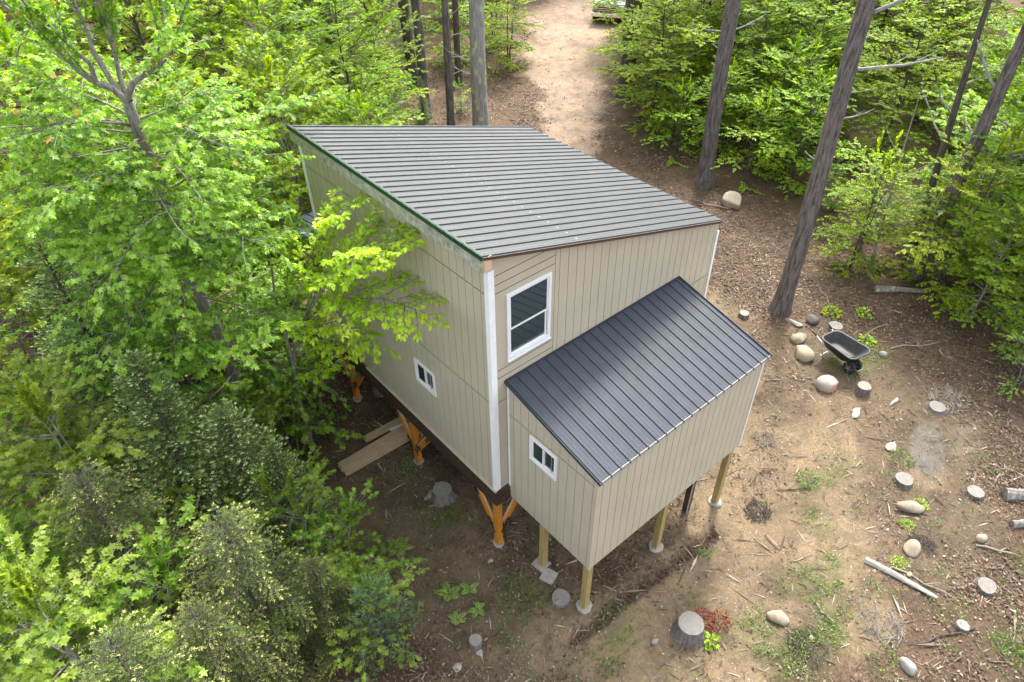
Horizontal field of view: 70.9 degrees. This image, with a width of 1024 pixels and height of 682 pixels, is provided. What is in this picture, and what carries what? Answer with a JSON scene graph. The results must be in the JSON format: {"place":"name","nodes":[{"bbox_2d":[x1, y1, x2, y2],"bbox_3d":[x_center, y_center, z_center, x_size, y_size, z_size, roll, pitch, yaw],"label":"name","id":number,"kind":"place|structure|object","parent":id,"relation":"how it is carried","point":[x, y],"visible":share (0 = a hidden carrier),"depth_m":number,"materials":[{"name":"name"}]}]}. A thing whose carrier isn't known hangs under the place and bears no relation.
{"place":"outdoors","nodes":[
{"label":"outdoors","id":0,"kind":"place"},
{"bbox_2d":[0,0,1023,681],"bbox_3d":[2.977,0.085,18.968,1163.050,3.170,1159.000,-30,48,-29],"label":"ground","id":1,"kind":"structure","parent":0,"point":[550,60],"depth_m":16.84,"materials":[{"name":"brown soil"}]},
{"bbox_2d":[0,548,77,675],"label":"maple sapling","id":2,"kind":"object","parent":1,"relation":"on","point":[10,641],"visible":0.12,"depth_m":11.53,"materials":[{"name":"green plant"}]},
{"bbox_2d":[0,48,81,304],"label":"maple tree","id":3,"kind":"object","parent":1,"relation":"on","point":[2,178],"visible":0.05,"depth_m":19.80,"materials":[{"name":"green plant"}]},
{"bbox_2d":[0,201,135,473],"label":"maple sapling","id":4,"kind":"object","parent":1,"relation":"on","point":[10,281],"visible":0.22,"depth_m":14.98,"materials":[{"name":"green plant"}]},
{"bbox_2d":[0,309,136,560],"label":"maple sapling","id":5,"kind":"object","parent":1,"relation":"on","point":[35,483],"visible":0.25,"depth_m":13.73,"materials":[{"name":"green plant"}]},
{"bbox_2d":[0,489,157,681],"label":"maple sapling","id":6,"kind":"object","parent":1,"relation":"on","point":[9,554],"visible":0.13,"depth_m":11.85,"materials":[{"name":"green plant"}]},
{"bbox_2d":[0,514,212,681],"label":"maple sapling","id":7,"kind":"object","parent":1,"relation":"on","point":[44,631],"visible":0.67,"depth_m":10.14,"materials":[{"name":"green plant"}]},
{"bbox_2d":[0,0,212,363],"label":"maple tree","id":8,"kind":"object","parent":1,"relation":"on","point":[6,37],"visible":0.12,"depth_m":16.02,"materials":[{"name":"green plant"}]},
{"bbox_2d":[25,409,188,573],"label":"maple sapling","id":9,"kind":"object","parent":1,"relation":"on","point":[112,460],"visible":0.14,"depth_m":13.88,"materials":[{"name":"green plant"}]},
{"bbox_2d":[0,0,220,137],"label":"beech tree","id":10,"kind":"object","parent":1,"relation":"on","point":[126,29],"visible":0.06,"depth_m":25.22,"materials":[{"name":"green plant"}]},
{"bbox_2d":[0,343,228,606],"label":"maple sapling","id":11,"kind":"object","parent":1,"relation":"on","point":[28,391],"visible":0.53,"depth_m":12.33,"materials":[{"name":"green plant"}]},
{"bbox_2d":[14,236,224,524],"bbox_3d":[-8.138,0.970,14.646,3.772,7.202,3.635,14,43,16],"label":"fir tree","id":12,"kind":"object","parent":1,"relation":"on","point":[65,292],"visible":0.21,"depth_m":13.41,"materials":[{"name":"green plant"}]},
{"bbox_2d":[40,457,248,681],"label":"hemlock tree","id":13,"kind":"object","parent":1,"relation":"on","point":[98,507],"visible":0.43,"depth_m":11.62,"materials":[{"name":"green plant"}]},
{"bbox_2d":[32,206,260,462],"bbox_3d":[-8.343,0.029,16.168,4.751,6.789,4.635,3,41,5],"label":"maple sapling","id":14,"kind":"object","parent":1,"relation":"on","point":[195,364],"visible":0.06,"depth_m":15.19,"materials":[{"name":"green plant"}]},
{"bbox_2d":[50,0,275,258],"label":"maple tree","id":15,"kind":"object","parent":1,"relation":"on","point":[132,13],"visible":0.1,"depth_m":19.62,"materials":[{"name":"green plant"}]},
{"bbox_2d":[62,607,275,681],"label":"hemlock tree","id":16,"kind":"object","parent":1,"relation":"on","point":[136,670],"visible":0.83,"depth_m":9.79,"materials":[{"name":"green plant"}]},
{"bbox_2d":[0,0,357,469],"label":"maple tree","id":17,"kind":"object","parent":1,"relation":"on","point":[163,266],"visible":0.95,"depth_m":12.12,"materials":[{"name":"green plant"}]},
{"bbox_2d":[46,495,316,681],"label":"maple sapling","id":18,"kind":"object","parent":1,"relation":"on","point":[164,557],"visible":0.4,"depth_m":11.39,"materials":[{"name":"green plant"}]},
{"bbox_2d":[100,345,277,617],"bbox_3d":[-6.426,2.434,13.954,3.483,5.777,3.614,16,44,19],"label":"fir tree","id":19,"kind":"object","parent":1,"relation":"on","point":[173,444],"visible":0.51,"depth_m":13.30,"materials":[{"name":"green plant"}]},
{"bbox_2d":[62,45,320,342],"bbox_3d":[-8.052,-3.128,18.583,5.517,8.365,5.759,15,43,18],"label":"maple tree","id":20,"kind":"object","parent":1,"relation":"on","point":[201,106],"visible":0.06,"depth_m":17.14,"materials":[{"name":"green plant"}]},
{"bbox_2d":[117,0,318,172],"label":"maple tree","id":21,"kind":"object","parent":1,"relation":"on","point":[237,19],"visible":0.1,"depth_m":23.83,"materials":[{"name":"green plant"}]},
{"bbox_2d":[161,591,342,681],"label":"hemlock tree","id":22,"kind":"object","parent":1,"relation":"on","point":[219,654],"visible":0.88,"depth_m":11.14,"materials":[{"name":"green plant"}]},
{"bbox_2d":[180,397,326,607],"bbox_3d":[-5.514,2.937,14.392,3.227,4.445,3.297,30,49,31],"label":"fir tree","id":23,"kind":"object","parent":1,"relation":"on","point":[246,475],"visible":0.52,"depth_m":13.77,"materials":[{"name":"green plant"}]},
{"bbox_2d":[185,372,329,493],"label":"maple sapling","id":24,"kind":"object","parent":1,"relation":"on","point":[246,395],"visible":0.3,"depth_m":15.61,"materials":[{"name":"green plant"}]},
{"bbox_2d":[173,501,355,681],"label":"hemlock tree","id":25,"kind":"object","parent":1,"relation":"on","point":[241,570],"visible":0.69,"depth_m":12.03,"materials":[{"name":"green plant"}]},
{"bbox_2d":[173,28,360,301],"bbox_3d":[-6.022,-4.173,19.996,5.266,7.985,5.497,27,48,28],"label":"maple tree","id":26,"kind":"object","parent":1,"relation":"on","point":[270,69],"visible":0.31,"depth_m":18.45,"materials":[{"name":"green plant"}]},
{"bbox_2d":[202,264,334,443],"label":"maple sapling","id":27,"kind":"object","parent":1,"relation":"on","point":[272,344],"visible":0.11,"depth_m":16.59,"materials":[{"name":"green plant"}]},
{"bbox_2d":[205,287,343,438],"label":"maple sapling","id":28,"kind":"object","parent":1,"relation":"on","point":[296,435],"visible":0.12,"depth_m":17.29,"materials":[{"name":"green plant"}]},
{"bbox_2d":[164,0,389,238],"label":"maple tree","id":29,"kind":"object","parent":1,"relation":"on","point":[260,8],"visible":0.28,"depth_m":20.97,"materials":[{"name":"green plant"}]},
{"bbox_2d":[205,0,360,123],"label":"maple tree","id":30,"kind":"object","parent":1,"relation":"on","point":[298,31],"visible":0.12,"depth_m":27.45,"materials":[{"name":"green plant"}]},
{"bbox_2d":[214,336,366,461],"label":"maple sapling","id":31,"kind":"object","parent":1,"relation":"on","point":[303,428],"visible":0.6,"depth_m":16.31,"materials":[{"name":"green plant"}]},
{"bbox_2d":[212,446,382,636],"bbox_3d":[-4.084,3.741,14.117,2.914,3.716,3.226,-19,44,-19],"label":"maple sapling","id":32,"kind":"object","parent":1,"relation":"on","point":[313,475],"visible":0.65,"depth_m":13.73,"materials":[{"name":"green plant"}]},
{"bbox_2d":[248,439,350,572],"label":"fir tree","id":33,"kind":"object","parent":1,"relation":"on","point":[274,457],"visible":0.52,"depth_m":14.45,"materials":[{"name":"green plant"}]},
{"bbox_2d":[277,553,391,680],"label":"hemlock tree","id":34,"kind":"object","parent":1,"relation":"on","point":[325,599],"visible":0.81,"depth_m":12.92,"materials":[{"name":"green plant"}]},
{"bbox_2d":[258,0,428,125],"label":"beech tree","id":35,"kind":"object","parent":1,"relation":"on","point":[384,81],"visible":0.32,"depth_m":23.59,"materials":[{"name":"green plant"}]},
{"bbox_2d":[263,477,428,631],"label":"maple sapling","id":36,"kind":"object","parent":1,"relation":"on","point":[325,525],"visible":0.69,"depth_m":13.69,"materials":[{"name":"green plant"}]},
{"bbox_2d":[267,185,449,456],"bbox_3d":[-2.976,0.782,14.399,4.827,7.762,2.470,22,46,24],"label":"beech tree","id":37,"kind":"object","parent":1,"relation":"on","point":[324,279],"visible":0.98,"depth_m":12.71,"materials":[{"name":"green plant"}]},
{"bbox_2d":[301,75,424,164],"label":"maple tree","id":38,"kind":"object","parent":1,"relation":"on","point":[360,109],"visible":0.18,"depth_m":20.98,"materials":[{"name":"green plant"}]},
{"bbox_2d":[316,548,429,681],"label":"maple sapling","id":39,"kind":"object","parent":1,"relation":"on","point":[400,585],"visible":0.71,"depth_m":12.92,"materials":[{"name":"green plant"}]},
{"bbox_2d":[314,0,437,125],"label":"maple tree","id":40,"kind":"object","parent":1,"relation":"on","point":[383,53],"visible":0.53,"depth_m":27.83,"materials":[{"name":"green plant"}]},
{"bbox_2d":[337,567,422,681],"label":"white pine sapling","id":41,"kind":"object","parent":1,"relation":"on","point":[377,619],"visible":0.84,"depth_m":12.96,"materials":[{"name":"green plant"}]},
{"bbox_2d":[344,430,420,475],"bbox_3d":[-3.158,2.694,17.616,2.141,0.038,0.235,-28,48,-28],"label":"board","id":42,"kind":"object","parent":1,"relation":"on","point":[394,446],"visible":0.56,"depth_m":17.51,"materials":[{"name":"brown wood"}]},
{"bbox_2d":[345,435,406,472],"bbox_3d":[-3.236,2.630,17.630,2.050,0.038,0.235,-30,48,-29],"label":"board","id":43,"kind":"object","parent":42,"relation":"on","point":[366,459],"visible":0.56,"depth_m":17.43,"materials":[{"name":"brown wood"}]},
{"bbox_2d":[337,433,406,471],"bbox_3d":[-3.263,2.584,17.622,2.160,0.038,0.235,-29,48,-29],"label":"board","id":44,"kind":"object","parent":43,"relation":"on","point":[377,450],"visible":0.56,"depth_m":17.46,"materials":[{"name":"brown wood"}]},
{"bbox_2d":[338,422,409,468],"bbox_3d":[-3.320,2.547,17.605,2.030,0.038,0.235,-30,48,-29],"label":"board","id":45,"kind":"object","parent":44,"relation":"on","point":[370,448],"visible":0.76,"depth_m":17.52,"materials":[{"name":"brown wood"}]},
{"bbox_2d":[388,0,430,91],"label":"background trunk","id":46,"kind":"object","parent":1,"relation":"on","point":[408,36],"visible":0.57,"depth_m":32.23,"materials":[{"name":"brown plant"}]},
{"bbox_2d":[411,0,432,119],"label":"background trunk","id":47,"kind":"object","parent":1,"relation":"on","point":[416,6],"visible":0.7,"depth_m":29.77,"materials":[{"name":"brown wood"}]},
{"bbox_2d":[431,481,457,507],"bbox_3d":[-1.602,3.571,16.573,0.691,0.446,0.680,14,40,21],"label":"stump","id":48,"kind":"object","parent":1,"relation":"on","point":[444,494],"visible":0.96,"depth_m":16.41,"materials":[{"name":"grey wood"}]},
{"bbox_2d":[413,0,488,67],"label":"sapling","id":49,"kind":"object","parent":1,"relation":"on","point":[461,8],"visible":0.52,"depth_m":36.28,"materials":[{"name":"green plant"}]},
{"bbox_2d":[452,0,466,86],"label":"background trunk","id":50,"kind":"object","parent":1,"relation":"on","point":[456,38],"visible":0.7,"depth_m":33.50,"materials":[{"name":"brown plant"}]},
{"bbox_2d":[436,0,489,125],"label":"lichen tree","id":51,"kind":"object","parent":1,"relation":"on","point":[480,115],"visible":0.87,"depth_m":28.59,"materials":[{"name":"grey plant"}]},
{"bbox_2d":[441,0,490,125],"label":"slim trunk","id":52,"kind":"object","parent":1,"relation":"on","point":[448,68],"visible":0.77,"depth_m":28.68,"materials":[{"name":"brown wood"}]},
{"bbox_2d":[451,0,517,79],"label":"sapling","id":53,"kind":"object","parent":1,"relation":"on","point":[498,37],"visible":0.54,"depth_m":35.35,"materials":[{"name":"green plant"}]},
{"bbox_2d":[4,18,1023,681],"bbox_3d":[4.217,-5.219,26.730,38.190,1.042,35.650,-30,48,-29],"label":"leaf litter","id":54,"kind":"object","parent":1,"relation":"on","point":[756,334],"visible":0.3,"depth_m":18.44,"materials":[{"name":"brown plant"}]},
{"bbox_2d":[484,0,546,72],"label":"sapling","id":55,"kind":"object","parent":1,"relation":"on","point":[507,41],"visible":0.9,"depth_m":35.94,"materials":[{"name":"green plant"}]},
{"bbox_2d":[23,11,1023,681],"bbox_3d":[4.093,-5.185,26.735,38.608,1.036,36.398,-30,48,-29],"label":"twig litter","id":56,"kind":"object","parent":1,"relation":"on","point":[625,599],"visible":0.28,"depth_m":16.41,"materials":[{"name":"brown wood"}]},
{"bbox_2d":[24,14,1023,681],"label":"weeds","id":57,"kind":"object","parent":1,"relation":"on","point":[604,664],"visible":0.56,"depth_m":14.55,"materials":[{"name":"green plant"}]},
{"bbox_2d":[281,123,771,614],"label":"house","id":58,"kind":"structure","parent":1,"relation":"on","point":[579,379],"depth_m":13.36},
{"bbox_2d":[413,357,436,396],"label":"window","id":59,"kind":"structure","parent":58,"relation":"in","point":[422,372],"depth_m":14.63,"materials":[{"name":"white plastic"}]},
{"bbox_2d":[506,271,551,361],"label":"window","id":60,"kind":"structure","parent":58,"relation":"in","point":[528,307],"depth_m":12.13,"materials":[{"name":"white plastic"}]},
{"bbox_2d":[529,435,557,480],"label":"window","id":61,"kind":"structure","parent":58,"relation":"in","point":[543,459],"depth_m":12.88,"materials":[{"name":"white plastic"}]},
{"bbox_2d":[585,0,646,50],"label":"beech tree","id":62,"kind":"object","parent":1,"relation":"on","point":[607,2],"visible":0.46,"depth_m":38.37,"materials":[{"name":"green plant"}]},
{"bbox_2d":[614,0,641,99],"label":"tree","id":63,"kind":"object","parent":1,"relation":"on","point":[621,79],"visible":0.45,"depth_m":32.40,"materials":[{"name":"green plant"}]},
{"bbox_2d":[586,0,719,136],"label":"beech tree","id":64,"kind":"object","parent":1,"relation":"on","point":[632,68],"visible":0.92,"depth_m":28.86,"materials":[{"name":"green plant"}]},
{"bbox_2d":[612,0,721,124],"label":"beech tree","id":65,"kind":"object","parent":1,"relation":"on","point":[650,39],"visible":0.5,"depth_m":30.71,"materials":[{"name":"green plant"}]},
{"bbox_2d":[647,68,700,142],"bbox_3d":[6.720,-9.692,29.752,2.094,3.042,2.006,5,41,6],"label":"maple bush","id":66,"kind":"object","parent":1,"relation":"on","point":[675,97],"visible":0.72,"depth_m":29.59,"materials":[{"name":"green plant"}]},
{"bbox_2d":[640,75,710,167],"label":"beech tree","id":67,"kind":"object","parent":1,"relation":"on","point":[682,116],"visible":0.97,"depth_m":28.20,"materials":[{"name":"green plant"}]},
{"bbox_2d":[670,611,706,648],"bbox_3d":[3.448,5.668,14.111,0.818,0.546,0.828,-6,41,-6],"label":"stump","id":68,"kind":"object","parent":1,"relation":"on","point":[687,630],"visible":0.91,"depth_m":13.92,"materials":[{"name":"grey wood"}]},
{"bbox_2d":[642,0,758,114],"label":"beech tree","id":69,"kind":"object","parent":1,"relation":"on","point":[704,46],"visible":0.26,"depth_m":31.07,"materials":[{"name":"green plant"}]},
{"bbox_2d":[678,55,766,159],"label":"beech tree","id":70,"kind":"object","parent":1,"relation":"on","point":[702,120],"visible":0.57,"depth_m":28.15,"materials":[{"name":"green plant"}]},
{"bbox_2d":[694,0,765,188],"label":"pine tree","id":71,"kind":"object","parent":1,"relation":"on","point":[704,178],"visible":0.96,"depth_m":25.19,"materials":[{"name":"brown plant"}]},
{"bbox_2d":[687,0,812,118],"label":"maple tree","id":72,"kind":"object","parent":1,"relation":"on","point":[772,29],"visible":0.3,"depth_m":30.31,"materials":[{"name":"green plant"}]},
{"bbox_2d":[710,86,803,195],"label":"beech tree","id":73,"kind":"object","parent":1,"relation":"on","point":[755,169],"visible":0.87,"depth_m":26.60,"materials":[{"name":"green plant"}]},
{"bbox_2d":[701,0,816,143],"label":"beech tree","id":74,"kind":"object","parent":1,"relation":"on","point":[761,35],"visible":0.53,"depth_m":28.53,"materials":[{"name":"green plant"}]},
{"bbox_2d":[723,30,841,175],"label":"beech tree","id":75,"kind":"object","parent":1,"relation":"on","point":[796,73],"visible":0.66,"depth_m":26.96,"materials":[{"name":"green plant"}]},
{"bbox_2d":[754,64,857,201],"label":"beech tree","id":76,"kind":"object","parent":1,"relation":"on","point":[806,166],"visible":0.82,"depth_m":25.88,"materials":[{"name":"green plant"}]},
{"bbox_2d":[784,622,829,670],"bbox_3d":[5.699,5.901,13.914,0.859,0.173,0.951,13,43,15],"label":"grass patch","id":77,"kind":"object","parent":1,"relation":"on","point":[813,635],"visible":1,"depth_m":13.90,"materials":[{"name":"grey plant"}]},
{"bbox_2d":[750,0,885,155],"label":"beech tree","id":78,"kind":"object","parent":1,"relation":"on","point":[810,13],"visible":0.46,"depth_m":27.52,"materials":[{"name":"green plant"}]},
{"bbox_2d":[742,0,909,124],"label":"beech tree","id":79,"kind":"object","parent":1,"relation":"on","point":[814,28],"visible":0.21,"depth_m":29.34,"materials":[{"name":"green plant"}]},
{"bbox_2d":[805,138,858,211],"bbox_3d":[11.269,-5.868,25.416,1.931,2.829,1.980,11,42,13],"label":"maple bush","id":80,"kind":"object","parent":1,"relation":"on","point":[840,166],"visible":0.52,"depth_m":25.16,"materials":[{"name":"green plant"}]},
{"bbox_2d":[810,322,871,373],"bbox_3d":[9.092,0.215,19.916,0.978,0.702,1.618,-20,44,-21],"label":"wheelbarrow","id":81,"kind":"object","parent":1,"relation":"on","point":[849,351],"visible":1,"depth_m":19.73,"materials":[{"name":"metal"}]},
{"bbox_2d":[790,9,894,132],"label":"beech tree","id":82,"kind":"object","parent":1,"relation":"on","point":[847,125],"visible":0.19,"depth_m":29.73,"materials":[{"name":"green plant"}]},
{"bbox_2d":[792,0,895,92],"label":"beech tree","id":83,"kind":"object","parent":1,"relation":"on","point":[849,12],"visible":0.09,"depth_m":31.77,"materials":[{"name":"green plant"}]},
{"bbox_2d":[768,0,942,316],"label":"pine tree","id":84,"kind":"object","parent":1,"relation":"on","point":[780,304],"visible":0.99,"depth_m":18.09,"materials":[{"name":"brown plant"}]},
{"bbox_2d":[814,126,930,242],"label":"beech tree","id":85,"kind":"object","parent":1,"relation":"on","point":[873,154],"visible":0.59,"depth_m":22.94,"materials":[{"name":"green plant"}]},
{"bbox_2d":[809,150,939,282],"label":"beech tree","id":86,"kind":"object","parent":1,"relation":"on","point":[878,208],"visible":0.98,"depth_m":22.02,"materials":[{"name":"green plant"}]},
{"bbox_2d":[855,602,907,647],"bbox_3d":[7.286,5.610,14.199,0.954,0.193,1.024,11,42,13],"label":"brush pile","id":87,"kind":"object","parent":1,"relation":"on","point":[895,628],"visible":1,"depth_m":14.12,"materials":[{"name":"grey wood"}]},
{"bbox_2d":[867,82,932,276],"bbox_3d":[11.328,-4.445,21.458,1.482,6.312,0.634,28,49,29],"label":"background trunk","id":88,"kind":"object","parent":1,"relation":"on","point":[880,230],"visible":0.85,"depth_m":21.30,"materials":[{"name":"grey wood"}]},
{"bbox_2d":[864,557,936,598],"bbox_3d":[8.069,4.933,14.961,1.425,0.188,0.140,29,49,30],"label":"log","id":89,"kind":"object","parent":1,"relation":"on","point":[881,567],"visible":1,"depth_m":14.94,"materials":[{"name":"white wood"}]},
{"bbox_2d":[827,0,980,95],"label":"beech tree","id":90,"kind":"object","parent":1,"relation":"on","point":[891,23],"visible":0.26,"depth_m":31.95,"materials":[{"name":"green plant"}]},
{"bbox_2d":[828,0,994,169],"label":"beech tree","id":91,"kind":"object","parent":1,"relation":"on","point":[900,91],"visible":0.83,"depth_m":26.08,"materials":[{"name":"green plant"}]},
{"bbox_2d":[865,0,992,82],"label":"beech tree","id":92,"kind":"object","parent":1,"relation":"on","point":[905,30],"visible":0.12,"depth_m":34.12,"materials":[{"name":"green plant"}]},
{"bbox_2d":[889,150,997,261],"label":"beech tree","id":93,"kind":"object","parent":1,"relation":"on","point":[935,203],"visible":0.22,"depth_m":22.57,"materials":[{"name":"green plant"}]},
{"bbox_2d":[865,0,1023,134],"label":"beech tree","id":94,"kind":"object","parent":1,"relation":"on","point":[922,101],"visible":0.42,"depth_m":29.41,"materials":[{"name":"green plant"}]},
{"bbox_2d":[895,0,1008,104],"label":"beech tree","id":95,"kind":"object","parent":1,"relation":"on","point":[966,35],"visible":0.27,"depth_m":31.21,"materials":[{"name":"green plant"}]},
{"bbox_2d":[901,0,1004,266],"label":"leaning maple","id":96,"kind":"object","parent":1,"relation":"on","point":[953,111],"visible":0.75,"depth_m":20.36,"materials":[{"name":"brown plant"}]},
{"bbox_2d":[885,8,1023,278],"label":"maple bush","id":97,"kind":"object","parent":1,"relation":"on","point":[995,138],"visible":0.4,"depth_m":21.10,"materials":[{"name":"green plant"}]},
{"bbox_2d":[886,122,1023,322],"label":"beech tree","id":98,"kind":"object","parent":1,"relation":"on","point":[956,168],"visible":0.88,"depth_m":20.20,"materials":[{"name":"green plant"}]},
{"bbox_2d":[902,23,1023,279],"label":"leaning maple","id":99,"kind":"object","parent":1,"relation":"on","point":[1000,87],"visible":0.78,"depth_m":19.49,"materials":[{"name":"brown wood"}]},
{"bbox_2d":[922,6,1023,153],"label":"beech tree","id":100,"kind":"object","parent":1,"relation":"on","point":[976,83],"visible":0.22,"depth_m":26.56,"materials":[{"name":"green plant"}]},
{"bbox_2d":[928,184,1023,334],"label":"maple bush","id":101,"kind":"object","parent":1,"relation":"on","point":[1017,260],"visible":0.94,"depth_m":19.95,"materials":[{"name":"green plant"}]},
{"bbox_2d":[929,8,1023,173],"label":"maple tree","id":102,"kind":"object","parent":1,"relation":"on","point":[1007,24],"visible":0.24,"depth_m":25.58,"materials":[{"name":"green plant"}]},
{"bbox_2d":[930,84,1023,247],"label":"beech tree","id":103,"kind":"object","parent":1,"relation":"on","point":[1007,190],"visible":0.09,"depth_m":22.73,"materials":[{"name":"green plant"}]},
{"bbox_2d":[989,300,1023,362],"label":"maple bush","id":104,"kind":"object","parent":1,"relation":"on","point":[1016,328],"visible":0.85,"depth_m":19.45,"materials":[{"name":"green plant"}]},
{"bbox_2d":[991,329,1023,401],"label":"maple bush","id":105,"kind":"object","parent":1,"relation":"on","point":[1008,356],"visible":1,"depth_m":18.96,"materials":[{"name":"green plant"}]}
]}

